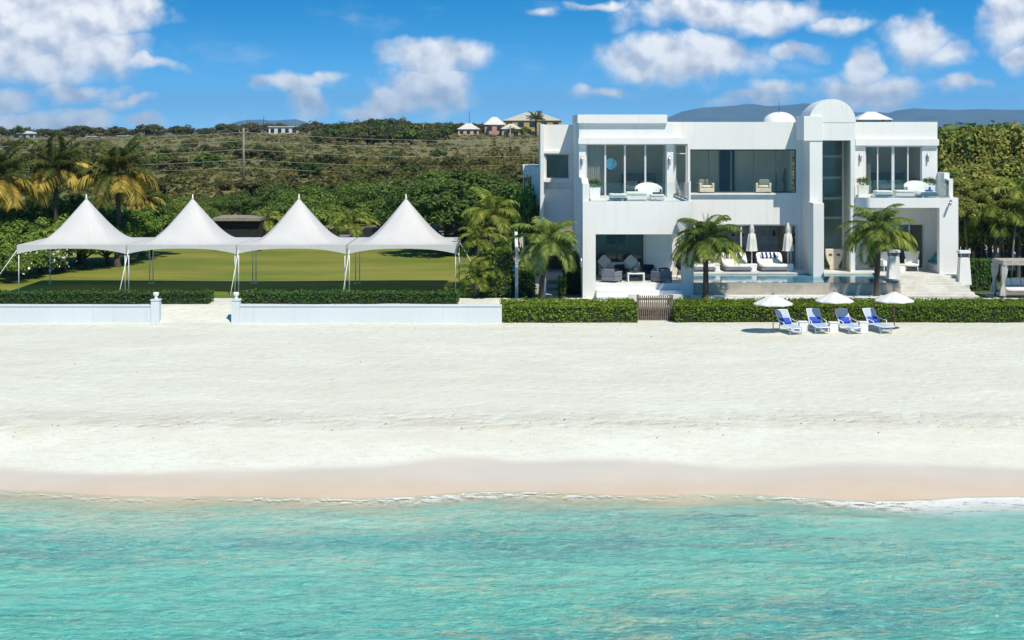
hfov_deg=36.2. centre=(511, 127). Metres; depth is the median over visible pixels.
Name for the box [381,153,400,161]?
hillside shrub
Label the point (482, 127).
ridge tree
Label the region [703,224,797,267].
sliding door
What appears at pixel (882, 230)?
palm tree
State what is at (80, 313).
sea wall
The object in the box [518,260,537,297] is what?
hedge
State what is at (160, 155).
hillside shrub
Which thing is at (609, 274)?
armchair
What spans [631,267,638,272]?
bowl
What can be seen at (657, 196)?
balcony ottoman
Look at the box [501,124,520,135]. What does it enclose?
hillside house
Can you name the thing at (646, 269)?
armchair
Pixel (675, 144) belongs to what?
window
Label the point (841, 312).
beach lounger
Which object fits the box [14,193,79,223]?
shrub
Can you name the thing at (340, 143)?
hillside shrub
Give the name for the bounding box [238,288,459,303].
hedge
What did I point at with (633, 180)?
glass railing
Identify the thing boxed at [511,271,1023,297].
lawn
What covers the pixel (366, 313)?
sea wall
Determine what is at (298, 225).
marquee
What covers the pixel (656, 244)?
wall
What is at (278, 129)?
hillside house
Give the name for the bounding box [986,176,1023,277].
palm tree
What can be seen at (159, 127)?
ridge tree
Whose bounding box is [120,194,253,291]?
marquee
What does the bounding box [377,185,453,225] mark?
broadleaf tree
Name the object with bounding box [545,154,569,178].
window
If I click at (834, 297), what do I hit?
beach umbrella
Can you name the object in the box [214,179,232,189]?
hillside shrub
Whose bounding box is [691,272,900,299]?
swimming pool
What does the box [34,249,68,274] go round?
shrub
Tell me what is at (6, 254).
shrub
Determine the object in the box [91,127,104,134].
ridge tree
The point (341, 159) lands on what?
hillside shrub
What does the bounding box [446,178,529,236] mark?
broadleaf tree
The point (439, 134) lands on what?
ridge tree
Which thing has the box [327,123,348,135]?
ridge tree
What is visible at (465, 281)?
areca palm
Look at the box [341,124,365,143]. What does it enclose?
ridge tree
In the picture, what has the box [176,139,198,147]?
hillside shrub
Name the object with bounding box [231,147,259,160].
hillside shrub
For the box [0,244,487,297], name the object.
lawn
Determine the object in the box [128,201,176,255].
shrub
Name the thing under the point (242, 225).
shelter
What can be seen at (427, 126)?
ridge tree
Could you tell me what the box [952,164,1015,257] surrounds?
grove tree
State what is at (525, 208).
shrub
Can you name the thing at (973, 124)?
broadleaf tree
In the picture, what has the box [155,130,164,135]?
ridge tree
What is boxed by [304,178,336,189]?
hillside shrub
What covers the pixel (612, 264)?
sofa
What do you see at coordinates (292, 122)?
mountain
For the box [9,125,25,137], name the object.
ridge tree
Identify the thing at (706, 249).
palm tree
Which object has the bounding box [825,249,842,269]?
face urn
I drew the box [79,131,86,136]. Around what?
ridge tree
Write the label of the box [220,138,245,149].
hillside shrub
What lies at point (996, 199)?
slim tree
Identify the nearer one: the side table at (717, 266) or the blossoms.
the side table at (717, 266)
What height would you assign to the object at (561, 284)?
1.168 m
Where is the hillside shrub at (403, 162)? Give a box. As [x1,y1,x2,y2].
[389,158,418,170]
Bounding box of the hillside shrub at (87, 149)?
[82,145,102,154]
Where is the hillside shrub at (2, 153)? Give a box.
[0,152,24,163]
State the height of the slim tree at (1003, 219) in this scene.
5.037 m
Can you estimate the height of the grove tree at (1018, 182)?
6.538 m
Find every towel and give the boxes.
[779,318,791,323]
[809,317,821,322]
[838,317,850,322]
[867,316,878,322]
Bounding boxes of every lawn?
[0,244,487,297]
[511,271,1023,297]
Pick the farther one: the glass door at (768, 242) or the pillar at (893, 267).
the glass door at (768, 242)
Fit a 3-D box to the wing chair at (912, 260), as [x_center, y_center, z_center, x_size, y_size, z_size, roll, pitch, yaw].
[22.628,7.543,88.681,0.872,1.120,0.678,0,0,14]
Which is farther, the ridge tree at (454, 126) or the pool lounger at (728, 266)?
the ridge tree at (454, 126)
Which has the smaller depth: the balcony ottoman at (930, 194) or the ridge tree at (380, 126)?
the balcony ottoman at (930, 194)
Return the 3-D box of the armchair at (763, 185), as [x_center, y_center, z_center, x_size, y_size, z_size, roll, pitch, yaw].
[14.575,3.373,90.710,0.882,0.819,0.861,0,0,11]
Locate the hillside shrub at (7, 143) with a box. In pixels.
[0,139,28,149]
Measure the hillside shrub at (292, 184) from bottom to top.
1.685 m
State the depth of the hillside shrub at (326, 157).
226.50 m
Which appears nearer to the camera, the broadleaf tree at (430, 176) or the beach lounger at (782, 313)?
the beach lounger at (782, 313)
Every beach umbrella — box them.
[754,293,792,332]
[815,290,853,320]
[875,290,913,329]
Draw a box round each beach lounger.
[775,309,804,334]
[806,308,830,333]
[835,308,863,333]
[862,308,894,332]
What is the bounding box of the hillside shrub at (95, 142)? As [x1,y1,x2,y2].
[85,140,110,150]
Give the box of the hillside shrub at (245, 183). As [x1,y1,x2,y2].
[234,177,274,196]
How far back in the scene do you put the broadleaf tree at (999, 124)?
164.28 m
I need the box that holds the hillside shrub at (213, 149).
[207,145,228,153]
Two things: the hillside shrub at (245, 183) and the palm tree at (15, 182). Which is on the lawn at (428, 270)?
the palm tree at (15, 182)
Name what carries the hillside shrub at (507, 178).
on the ground at (523, 149)
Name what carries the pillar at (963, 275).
on the garden steps at (931, 286)
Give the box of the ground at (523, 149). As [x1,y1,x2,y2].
[0,129,1015,270]
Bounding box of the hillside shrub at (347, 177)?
[342,172,374,183]
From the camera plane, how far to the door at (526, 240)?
100.10 m
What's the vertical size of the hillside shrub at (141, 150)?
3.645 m
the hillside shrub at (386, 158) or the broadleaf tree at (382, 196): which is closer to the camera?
the broadleaf tree at (382, 196)
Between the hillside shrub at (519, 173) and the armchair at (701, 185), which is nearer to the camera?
the armchair at (701, 185)
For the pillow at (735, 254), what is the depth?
89.72 m
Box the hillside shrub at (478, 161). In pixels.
[468,157,490,167]
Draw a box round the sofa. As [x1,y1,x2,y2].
[599,262,639,275]
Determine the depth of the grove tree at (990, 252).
111.82 m
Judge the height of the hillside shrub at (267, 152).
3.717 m
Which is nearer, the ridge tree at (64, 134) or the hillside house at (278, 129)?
the ridge tree at (64, 134)
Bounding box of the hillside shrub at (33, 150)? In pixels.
[27,147,58,155]
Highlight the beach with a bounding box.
[0,298,1023,510]
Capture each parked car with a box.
[330,226,358,236]
[347,227,380,237]
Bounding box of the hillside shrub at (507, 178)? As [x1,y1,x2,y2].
[490,174,512,182]
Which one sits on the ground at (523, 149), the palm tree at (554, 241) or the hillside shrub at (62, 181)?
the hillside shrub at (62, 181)
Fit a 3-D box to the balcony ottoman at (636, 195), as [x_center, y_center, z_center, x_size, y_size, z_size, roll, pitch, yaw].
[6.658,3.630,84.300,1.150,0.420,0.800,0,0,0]
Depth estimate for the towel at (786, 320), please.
74.96 m
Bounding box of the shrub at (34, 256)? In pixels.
[1,239,49,277]
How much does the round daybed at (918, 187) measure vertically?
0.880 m
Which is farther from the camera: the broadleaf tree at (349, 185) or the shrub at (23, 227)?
the broadleaf tree at (349, 185)
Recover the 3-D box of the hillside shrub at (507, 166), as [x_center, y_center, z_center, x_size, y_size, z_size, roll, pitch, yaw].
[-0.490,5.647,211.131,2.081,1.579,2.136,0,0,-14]
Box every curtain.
[588,145,602,194]
[866,147,870,193]
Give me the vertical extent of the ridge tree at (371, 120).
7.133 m
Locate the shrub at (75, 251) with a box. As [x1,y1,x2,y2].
[35,216,105,270]
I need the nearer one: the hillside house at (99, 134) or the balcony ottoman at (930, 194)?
the balcony ottoman at (930, 194)
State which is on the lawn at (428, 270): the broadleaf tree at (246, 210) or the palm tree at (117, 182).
the palm tree at (117, 182)
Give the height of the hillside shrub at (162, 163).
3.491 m
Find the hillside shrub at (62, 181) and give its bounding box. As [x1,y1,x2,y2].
[23,171,63,183]
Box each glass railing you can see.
[621,173,655,192]
[871,172,903,192]
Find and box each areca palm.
[455,264,500,297]
[456,226,506,294]
[460,186,520,246]
[470,240,514,278]
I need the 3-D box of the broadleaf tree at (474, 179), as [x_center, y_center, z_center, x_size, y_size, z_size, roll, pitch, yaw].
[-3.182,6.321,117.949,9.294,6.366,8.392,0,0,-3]
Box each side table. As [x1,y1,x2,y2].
[710,263,720,271]
[798,321,807,330]
[828,321,838,331]
[858,321,868,331]
[900,264,905,271]
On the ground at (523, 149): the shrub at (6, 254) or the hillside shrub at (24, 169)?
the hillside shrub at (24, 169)
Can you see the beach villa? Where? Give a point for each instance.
(827, 141)
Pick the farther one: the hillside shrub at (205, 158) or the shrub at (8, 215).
the hillside shrub at (205, 158)
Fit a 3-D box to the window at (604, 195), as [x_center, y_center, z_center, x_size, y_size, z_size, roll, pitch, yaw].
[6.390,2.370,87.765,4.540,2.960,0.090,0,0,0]
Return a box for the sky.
[0,0,1023,128]
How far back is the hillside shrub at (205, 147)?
304.89 m
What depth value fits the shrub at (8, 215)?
102.74 m
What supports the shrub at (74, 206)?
on the lawn at (428, 270)
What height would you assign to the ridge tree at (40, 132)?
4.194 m
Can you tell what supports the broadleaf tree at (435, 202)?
on the ground at (523, 149)
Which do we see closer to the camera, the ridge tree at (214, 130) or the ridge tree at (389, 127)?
the ridge tree at (389, 127)
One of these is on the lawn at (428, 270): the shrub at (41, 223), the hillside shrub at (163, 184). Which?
the shrub at (41, 223)
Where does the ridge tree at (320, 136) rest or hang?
on the ground at (523, 149)
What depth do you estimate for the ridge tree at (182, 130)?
535.44 m
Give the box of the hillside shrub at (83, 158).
[66,153,87,161]
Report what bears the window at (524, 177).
in the beach villa
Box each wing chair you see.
[880,252,887,269]
[904,251,919,270]
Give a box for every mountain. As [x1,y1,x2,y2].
[201,119,310,128]
[667,103,1023,127]
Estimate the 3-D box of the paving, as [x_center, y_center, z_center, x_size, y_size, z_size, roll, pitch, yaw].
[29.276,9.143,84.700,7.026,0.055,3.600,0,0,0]
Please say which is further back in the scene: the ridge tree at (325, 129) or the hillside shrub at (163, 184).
the ridge tree at (325, 129)
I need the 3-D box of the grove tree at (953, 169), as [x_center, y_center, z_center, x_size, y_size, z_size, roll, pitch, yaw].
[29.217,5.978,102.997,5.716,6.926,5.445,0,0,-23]
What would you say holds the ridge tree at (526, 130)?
on the ground at (523, 149)
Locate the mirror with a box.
[606,158,616,169]
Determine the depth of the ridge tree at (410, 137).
364.64 m
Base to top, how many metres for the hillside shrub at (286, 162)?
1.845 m
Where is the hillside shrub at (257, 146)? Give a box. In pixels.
[253,144,264,150]
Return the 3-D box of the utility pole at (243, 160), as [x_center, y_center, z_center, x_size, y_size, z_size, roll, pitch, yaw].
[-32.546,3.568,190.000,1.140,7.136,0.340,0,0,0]
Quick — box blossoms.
[22,249,74,273]
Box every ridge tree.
[0,126,7,135]
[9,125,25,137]
[36,128,56,137]
[54,127,70,135]
[59,131,68,136]
[64,125,79,135]
[69,125,97,136]
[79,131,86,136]
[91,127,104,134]
[102,125,124,135]
[117,130,126,135]
[127,129,138,135]
[132,124,158,136]
[155,123,166,133]
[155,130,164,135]
[169,124,194,135]
[196,128,210,133]
[196,129,205,134]
[210,128,218,134]
[215,123,235,130]
[218,129,227,135]
[223,124,248,135]
[239,122,263,133]
[260,123,281,131]
[292,125,310,132]
[300,120,323,131]
[310,129,333,143]
[318,124,334,133]
[326,121,350,136]
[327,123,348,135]
[334,133,355,142]
[336,127,351,142]
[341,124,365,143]
[352,125,382,144]
[363,118,381,123]
[363,132,384,144]
[369,121,388,131]
[373,118,398,127]
[381,130,406,143]
[384,124,395,131]
[392,124,423,144]
[394,116,411,124]
[399,128,421,141]
[420,132,438,143]
[421,123,432,129]
[427,129,445,138]
[435,124,453,139]
[448,123,458,132]
[478,124,484,134]
[507,127,518,134]
[519,126,531,135]
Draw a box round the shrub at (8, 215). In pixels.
[0,200,52,229]
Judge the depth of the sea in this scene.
39.01 m
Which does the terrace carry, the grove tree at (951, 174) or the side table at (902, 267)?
the side table at (902, 267)
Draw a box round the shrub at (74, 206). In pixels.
[48,193,121,262]
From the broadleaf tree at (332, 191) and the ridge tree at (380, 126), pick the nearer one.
the broadleaf tree at (332, 191)
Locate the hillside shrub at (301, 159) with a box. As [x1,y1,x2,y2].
[289,157,318,166]
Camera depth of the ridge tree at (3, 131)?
561.75 m
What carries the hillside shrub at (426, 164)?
on the ground at (523, 149)
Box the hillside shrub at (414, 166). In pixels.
[405,163,421,171]
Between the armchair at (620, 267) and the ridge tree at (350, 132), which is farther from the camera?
the ridge tree at (350, 132)
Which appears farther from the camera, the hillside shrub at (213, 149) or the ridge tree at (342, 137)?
the ridge tree at (342, 137)
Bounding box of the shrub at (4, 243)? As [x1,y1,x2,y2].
[0,230,20,264]
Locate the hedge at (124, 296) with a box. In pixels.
[0,287,214,303]
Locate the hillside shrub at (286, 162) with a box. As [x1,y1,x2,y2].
[280,158,291,166]
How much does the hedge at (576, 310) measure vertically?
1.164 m
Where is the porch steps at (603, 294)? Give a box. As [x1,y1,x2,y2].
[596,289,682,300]
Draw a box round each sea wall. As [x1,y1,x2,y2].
[0,292,161,322]
[230,292,501,323]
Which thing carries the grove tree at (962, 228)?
on the lawn at (998, 284)
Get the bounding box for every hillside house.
[12,131,39,137]
[95,133,116,136]
[268,126,300,133]
[458,123,478,134]
[483,117,505,135]
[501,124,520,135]
[502,112,562,134]
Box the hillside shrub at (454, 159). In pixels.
[439,155,463,168]
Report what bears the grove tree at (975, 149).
on the ground at (523, 149)
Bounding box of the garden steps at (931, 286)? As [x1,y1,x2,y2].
[899,275,978,297]
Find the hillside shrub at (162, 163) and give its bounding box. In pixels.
[152,155,192,171]
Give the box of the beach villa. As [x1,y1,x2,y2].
[523,99,957,297]
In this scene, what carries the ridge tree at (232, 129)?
on the ground at (523, 149)
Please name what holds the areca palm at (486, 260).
on the ground at (523, 149)
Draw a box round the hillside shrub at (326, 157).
[313,151,337,163]
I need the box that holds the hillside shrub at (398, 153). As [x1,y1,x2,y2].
[392,151,402,155]
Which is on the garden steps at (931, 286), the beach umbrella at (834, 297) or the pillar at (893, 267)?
the pillar at (893, 267)
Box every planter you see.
[588,178,601,198]
[856,177,870,195]
[922,176,936,190]
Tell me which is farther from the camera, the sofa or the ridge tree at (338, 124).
the ridge tree at (338, 124)
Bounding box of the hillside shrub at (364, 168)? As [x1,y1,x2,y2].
[351,164,371,172]
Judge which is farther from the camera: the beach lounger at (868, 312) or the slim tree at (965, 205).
the slim tree at (965, 205)
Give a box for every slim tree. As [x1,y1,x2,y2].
[953,178,981,249]
[953,195,979,249]
[963,180,995,257]
[966,180,1003,258]
[974,201,982,257]
[982,200,1020,257]
[987,196,1005,281]
[998,192,1023,277]
[998,210,1023,257]
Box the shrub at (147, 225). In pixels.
[110,206,160,260]
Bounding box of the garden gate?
[637,295,672,320]
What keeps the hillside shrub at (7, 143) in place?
on the ground at (523, 149)
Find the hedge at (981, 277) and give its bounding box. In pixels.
[970,257,992,290]
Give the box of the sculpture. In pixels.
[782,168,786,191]
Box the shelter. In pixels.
[212,215,266,250]
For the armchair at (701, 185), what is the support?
on the beach villa
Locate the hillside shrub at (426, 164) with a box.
[419,162,430,168]
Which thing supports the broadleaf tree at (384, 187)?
on the ground at (523, 149)
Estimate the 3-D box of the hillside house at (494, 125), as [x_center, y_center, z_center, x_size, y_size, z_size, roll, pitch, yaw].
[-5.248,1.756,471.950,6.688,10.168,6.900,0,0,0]
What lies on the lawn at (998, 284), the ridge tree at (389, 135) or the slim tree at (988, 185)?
the slim tree at (988, 185)
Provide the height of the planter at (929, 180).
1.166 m
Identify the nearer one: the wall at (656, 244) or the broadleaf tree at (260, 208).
the wall at (656, 244)
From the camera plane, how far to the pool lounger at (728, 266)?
88.32 m
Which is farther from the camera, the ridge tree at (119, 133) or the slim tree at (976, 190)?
the ridge tree at (119, 133)
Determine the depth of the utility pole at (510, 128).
299.88 m
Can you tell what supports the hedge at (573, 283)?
on the path at (551, 281)
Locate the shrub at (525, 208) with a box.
[503,174,539,256]
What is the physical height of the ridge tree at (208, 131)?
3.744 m
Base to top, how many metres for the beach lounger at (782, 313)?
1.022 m
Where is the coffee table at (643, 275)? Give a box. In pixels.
[627,272,644,281]
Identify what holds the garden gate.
on the beach
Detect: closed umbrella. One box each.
[746,223,757,271]
[782,223,793,271]
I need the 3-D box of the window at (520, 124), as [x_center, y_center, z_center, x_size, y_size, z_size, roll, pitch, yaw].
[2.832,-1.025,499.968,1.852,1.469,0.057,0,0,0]
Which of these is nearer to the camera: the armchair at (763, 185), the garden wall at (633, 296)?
the garden wall at (633, 296)
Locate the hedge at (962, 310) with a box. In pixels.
[668,295,1023,322]
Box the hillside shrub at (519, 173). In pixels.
[498,167,529,181]
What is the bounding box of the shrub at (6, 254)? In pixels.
[0,246,34,282]
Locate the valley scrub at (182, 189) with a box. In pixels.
[2,158,793,224]
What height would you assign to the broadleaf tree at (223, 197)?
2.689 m
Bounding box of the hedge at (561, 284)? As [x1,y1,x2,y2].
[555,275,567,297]
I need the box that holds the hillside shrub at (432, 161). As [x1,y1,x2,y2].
[421,159,436,165]
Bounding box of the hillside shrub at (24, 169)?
[18,165,38,175]
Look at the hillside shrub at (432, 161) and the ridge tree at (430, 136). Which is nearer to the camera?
the hillside shrub at (432, 161)
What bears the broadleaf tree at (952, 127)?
on the ground at (523, 149)
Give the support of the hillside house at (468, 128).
on the ground at (523, 149)
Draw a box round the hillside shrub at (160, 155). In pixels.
[144,153,169,164]
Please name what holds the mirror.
attached to the beach villa
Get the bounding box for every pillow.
[597,255,610,267]
[624,255,636,267]
[724,252,742,257]
[760,252,777,257]
[1001,278,1010,285]
[1010,278,1020,285]
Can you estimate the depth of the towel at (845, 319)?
75.33 m
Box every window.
[518,122,523,126]
[524,177,530,192]
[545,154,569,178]
[586,144,666,196]
[596,234,642,274]
[675,144,686,181]
[690,149,795,192]
[823,140,842,268]
[865,146,921,194]
[869,224,923,268]
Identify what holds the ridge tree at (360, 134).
on the ground at (523, 149)
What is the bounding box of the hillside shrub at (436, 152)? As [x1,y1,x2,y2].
[429,149,446,155]
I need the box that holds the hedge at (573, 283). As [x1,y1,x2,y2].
[561,250,580,294]
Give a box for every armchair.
[601,267,621,282]
[614,264,630,278]
[639,264,656,278]
[651,267,671,282]
[695,179,713,192]
[756,179,771,192]
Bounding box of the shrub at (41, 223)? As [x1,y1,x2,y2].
[7,217,66,272]
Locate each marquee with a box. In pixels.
[0,194,150,290]
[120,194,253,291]
[230,195,356,295]
[343,195,473,291]
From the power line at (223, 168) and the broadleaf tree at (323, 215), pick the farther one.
the power line at (223, 168)
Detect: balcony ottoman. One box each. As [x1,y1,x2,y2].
[609,193,626,199]
[625,191,646,199]
[650,194,664,199]
[872,190,891,196]
[892,190,916,196]
[921,191,937,196]
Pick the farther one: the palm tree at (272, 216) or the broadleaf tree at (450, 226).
the broadleaf tree at (450, 226)
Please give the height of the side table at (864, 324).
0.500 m
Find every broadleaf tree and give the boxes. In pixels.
[67,192,100,208]
[145,191,175,208]
[167,197,190,213]
[197,195,228,210]
[198,202,217,215]
[208,210,230,218]
[217,193,232,214]
[221,192,263,214]
[241,204,260,214]
[245,206,285,231]
[253,182,292,206]
[256,195,322,222]
[270,184,343,208]
[303,182,344,208]
[308,203,354,230]
[333,184,369,225]
[338,175,379,202]
[353,198,392,226]
[360,176,417,203]
[361,194,391,215]
[374,196,395,222]
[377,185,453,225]
[389,179,494,255]
[411,170,450,185]
[414,170,517,248]
[423,178,470,228]
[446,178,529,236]
[937,126,989,152]
[951,123,972,130]
[958,120,994,132]
[983,123,1014,143]
[1001,122,1014,130]
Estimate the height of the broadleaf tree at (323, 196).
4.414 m
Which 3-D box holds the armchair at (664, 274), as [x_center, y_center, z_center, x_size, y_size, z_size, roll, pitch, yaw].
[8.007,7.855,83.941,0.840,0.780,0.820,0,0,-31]
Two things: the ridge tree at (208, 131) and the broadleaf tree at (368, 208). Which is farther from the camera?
the ridge tree at (208, 131)
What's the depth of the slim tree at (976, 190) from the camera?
93.30 m
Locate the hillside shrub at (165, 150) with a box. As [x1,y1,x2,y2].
[154,148,178,154]
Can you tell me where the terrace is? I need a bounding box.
[679,262,969,288]
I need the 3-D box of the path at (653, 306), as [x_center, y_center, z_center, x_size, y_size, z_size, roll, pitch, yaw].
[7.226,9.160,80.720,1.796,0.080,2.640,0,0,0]
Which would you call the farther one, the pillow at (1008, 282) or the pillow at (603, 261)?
the pillow at (603, 261)
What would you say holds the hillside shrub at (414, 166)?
on the ground at (523, 149)
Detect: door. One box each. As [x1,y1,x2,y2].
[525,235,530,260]
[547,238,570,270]
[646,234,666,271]
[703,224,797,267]
[719,151,734,190]
[727,226,794,261]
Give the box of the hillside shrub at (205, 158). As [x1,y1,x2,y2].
[188,152,227,169]
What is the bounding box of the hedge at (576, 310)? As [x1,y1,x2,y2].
[499,296,638,322]
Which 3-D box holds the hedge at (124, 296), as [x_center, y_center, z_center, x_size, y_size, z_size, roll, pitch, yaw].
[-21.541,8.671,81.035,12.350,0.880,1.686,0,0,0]
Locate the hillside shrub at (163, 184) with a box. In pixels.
[132,176,177,192]
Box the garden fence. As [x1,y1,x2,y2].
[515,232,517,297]
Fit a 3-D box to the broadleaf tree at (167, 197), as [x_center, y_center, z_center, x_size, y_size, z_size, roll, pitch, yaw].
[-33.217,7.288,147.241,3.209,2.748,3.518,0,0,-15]
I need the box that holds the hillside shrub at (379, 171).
[368,165,398,179]
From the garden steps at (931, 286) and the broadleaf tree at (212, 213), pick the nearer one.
the garden steps at (931, 286)
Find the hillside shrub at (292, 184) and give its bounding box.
[286,181,302,188]
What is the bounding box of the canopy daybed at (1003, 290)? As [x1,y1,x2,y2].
[990,258,1023,297]
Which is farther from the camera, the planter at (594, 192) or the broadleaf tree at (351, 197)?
the broadleaf tree at (351, 197)
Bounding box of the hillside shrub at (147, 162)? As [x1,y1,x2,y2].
[132,159,152,167]
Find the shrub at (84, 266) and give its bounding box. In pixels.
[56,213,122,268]
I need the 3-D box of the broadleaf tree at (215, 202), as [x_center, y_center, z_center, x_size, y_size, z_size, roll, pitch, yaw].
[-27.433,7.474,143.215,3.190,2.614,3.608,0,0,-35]
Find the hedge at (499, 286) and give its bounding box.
[485,236,513,297]
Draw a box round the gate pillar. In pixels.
[544,277,545,297]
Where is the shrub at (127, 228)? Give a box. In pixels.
[97,212,144,265]
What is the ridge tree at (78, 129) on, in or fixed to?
on the ground at (523, 149)
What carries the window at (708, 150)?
in the beach villa
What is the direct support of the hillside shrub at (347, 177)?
on the ground at (523, 149)
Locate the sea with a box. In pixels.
[0,491,1023,639]
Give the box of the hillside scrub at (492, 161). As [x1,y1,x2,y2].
[0,132,793,213]
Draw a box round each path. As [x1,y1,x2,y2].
[520,269,580,297]
[641,302,670,309]
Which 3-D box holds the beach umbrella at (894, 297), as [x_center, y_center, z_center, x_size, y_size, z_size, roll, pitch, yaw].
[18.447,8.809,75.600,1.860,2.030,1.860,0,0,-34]
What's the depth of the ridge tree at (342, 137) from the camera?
340.68 m
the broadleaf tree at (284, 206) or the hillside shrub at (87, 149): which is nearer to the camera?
the broadleaf tree at (284, 206)
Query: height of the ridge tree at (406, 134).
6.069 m
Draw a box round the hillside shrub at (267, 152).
[259,144,288,160]
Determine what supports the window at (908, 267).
in the beach villa
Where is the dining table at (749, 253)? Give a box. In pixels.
[744,252,756,254]
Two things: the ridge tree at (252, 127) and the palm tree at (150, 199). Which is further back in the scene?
the ridge tree at (252, 127)
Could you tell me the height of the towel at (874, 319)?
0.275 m
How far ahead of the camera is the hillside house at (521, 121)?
500.00 m
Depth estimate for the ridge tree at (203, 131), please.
519.25 m
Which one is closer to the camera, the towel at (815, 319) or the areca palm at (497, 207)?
the towel at (815, 319)
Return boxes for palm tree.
[0,139,38,270]
[11,133,102,266]
[71,132,159,266]
[123,182,166,255]
[251,210,282,233]
[331,211,377,236]
[510,216,579,299]
[526,110,545,136]
[669,213,744,297]
[837,203,917,295]
[959,186,1023,282]
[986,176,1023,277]
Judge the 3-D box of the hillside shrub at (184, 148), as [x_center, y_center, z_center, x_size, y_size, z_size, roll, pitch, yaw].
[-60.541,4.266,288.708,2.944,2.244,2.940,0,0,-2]
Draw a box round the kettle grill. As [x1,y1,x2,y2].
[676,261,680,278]
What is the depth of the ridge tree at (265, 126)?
568.03 m
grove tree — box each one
[937,125,1004,257]
[937,127,969,249]
[943,167,966,176]
[947,170,978,249]
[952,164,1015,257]
[959,214,1021,258]
[959,217,1021,277]
[978,222,1023,277]
[984,121,1023,257]
[986,144,992,256]
[988,154,1023,257]
[1002,176,1023,185]
[1016,151,1023,176]
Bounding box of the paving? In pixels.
[979,293,1023,297]
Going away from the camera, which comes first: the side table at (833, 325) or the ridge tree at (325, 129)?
the side table at (833, 325)
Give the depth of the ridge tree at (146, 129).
526.50 m
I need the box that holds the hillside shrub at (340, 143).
[334,141,346,146]
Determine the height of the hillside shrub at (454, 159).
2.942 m
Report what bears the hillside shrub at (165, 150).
on the ground at (523, 149)
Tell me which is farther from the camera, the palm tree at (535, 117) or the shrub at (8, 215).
the palm tree at (535, 117)
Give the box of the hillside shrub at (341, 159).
[332,157,350,164]
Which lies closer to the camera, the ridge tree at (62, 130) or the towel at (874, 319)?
the towel at (874, 319)
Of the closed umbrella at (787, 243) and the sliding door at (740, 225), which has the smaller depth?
the closed umbrella at (787, 243)
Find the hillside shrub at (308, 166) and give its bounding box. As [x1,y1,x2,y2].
[294,160,322,174]
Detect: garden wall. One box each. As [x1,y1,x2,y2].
[628,294,639,301]
[671,294,682,298]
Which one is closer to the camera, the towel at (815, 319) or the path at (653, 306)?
the towel at (815, 319)
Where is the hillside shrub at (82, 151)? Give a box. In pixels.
[72,148,88,157]
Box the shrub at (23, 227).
[0,220,54,275]
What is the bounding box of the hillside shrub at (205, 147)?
[199,144,209,150]
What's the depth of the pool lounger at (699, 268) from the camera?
88.23 m
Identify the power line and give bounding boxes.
[0,132,538,140]
[0,141,538,147]
[3,149,538,156]
[12,167,359,172]
[25,159,503,166]
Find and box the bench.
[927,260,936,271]
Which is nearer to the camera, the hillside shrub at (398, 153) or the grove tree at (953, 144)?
the grove tree at (953, 144)
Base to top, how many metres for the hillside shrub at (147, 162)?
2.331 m
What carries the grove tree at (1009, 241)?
on the lawn at (998, 284)
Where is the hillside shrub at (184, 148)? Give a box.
[175,145,190,152]
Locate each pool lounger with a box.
[694,258,715,271]
[720,252,751,271]
[756,252,787,271]
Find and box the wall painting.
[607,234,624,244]
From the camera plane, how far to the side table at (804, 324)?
75.00 m
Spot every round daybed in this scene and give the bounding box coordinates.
[635,182,662,198]
[904,181,930,196]
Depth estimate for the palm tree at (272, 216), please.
118.70 m
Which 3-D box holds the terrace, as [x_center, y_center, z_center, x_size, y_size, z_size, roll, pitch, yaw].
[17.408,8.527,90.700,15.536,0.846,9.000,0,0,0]
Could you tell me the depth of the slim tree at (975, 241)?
94.20 m
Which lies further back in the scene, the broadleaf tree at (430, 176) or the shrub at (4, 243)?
the broadleaf tree at (430, 176)
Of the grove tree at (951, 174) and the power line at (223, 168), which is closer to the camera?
the grove tree at (951, 174)
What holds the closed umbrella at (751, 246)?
on the terrace
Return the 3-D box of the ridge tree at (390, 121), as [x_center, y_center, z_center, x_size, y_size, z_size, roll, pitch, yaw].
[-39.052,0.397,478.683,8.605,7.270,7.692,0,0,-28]
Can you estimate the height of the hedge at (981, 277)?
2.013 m
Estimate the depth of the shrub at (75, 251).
99.76 m
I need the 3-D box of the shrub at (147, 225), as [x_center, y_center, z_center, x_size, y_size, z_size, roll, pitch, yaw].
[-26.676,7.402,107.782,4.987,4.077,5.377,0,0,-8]
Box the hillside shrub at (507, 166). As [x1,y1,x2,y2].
[501,164,516,170]
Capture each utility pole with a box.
[239,128,247,178]
[507,125,512,145]
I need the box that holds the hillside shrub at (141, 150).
[124,143,145,152]

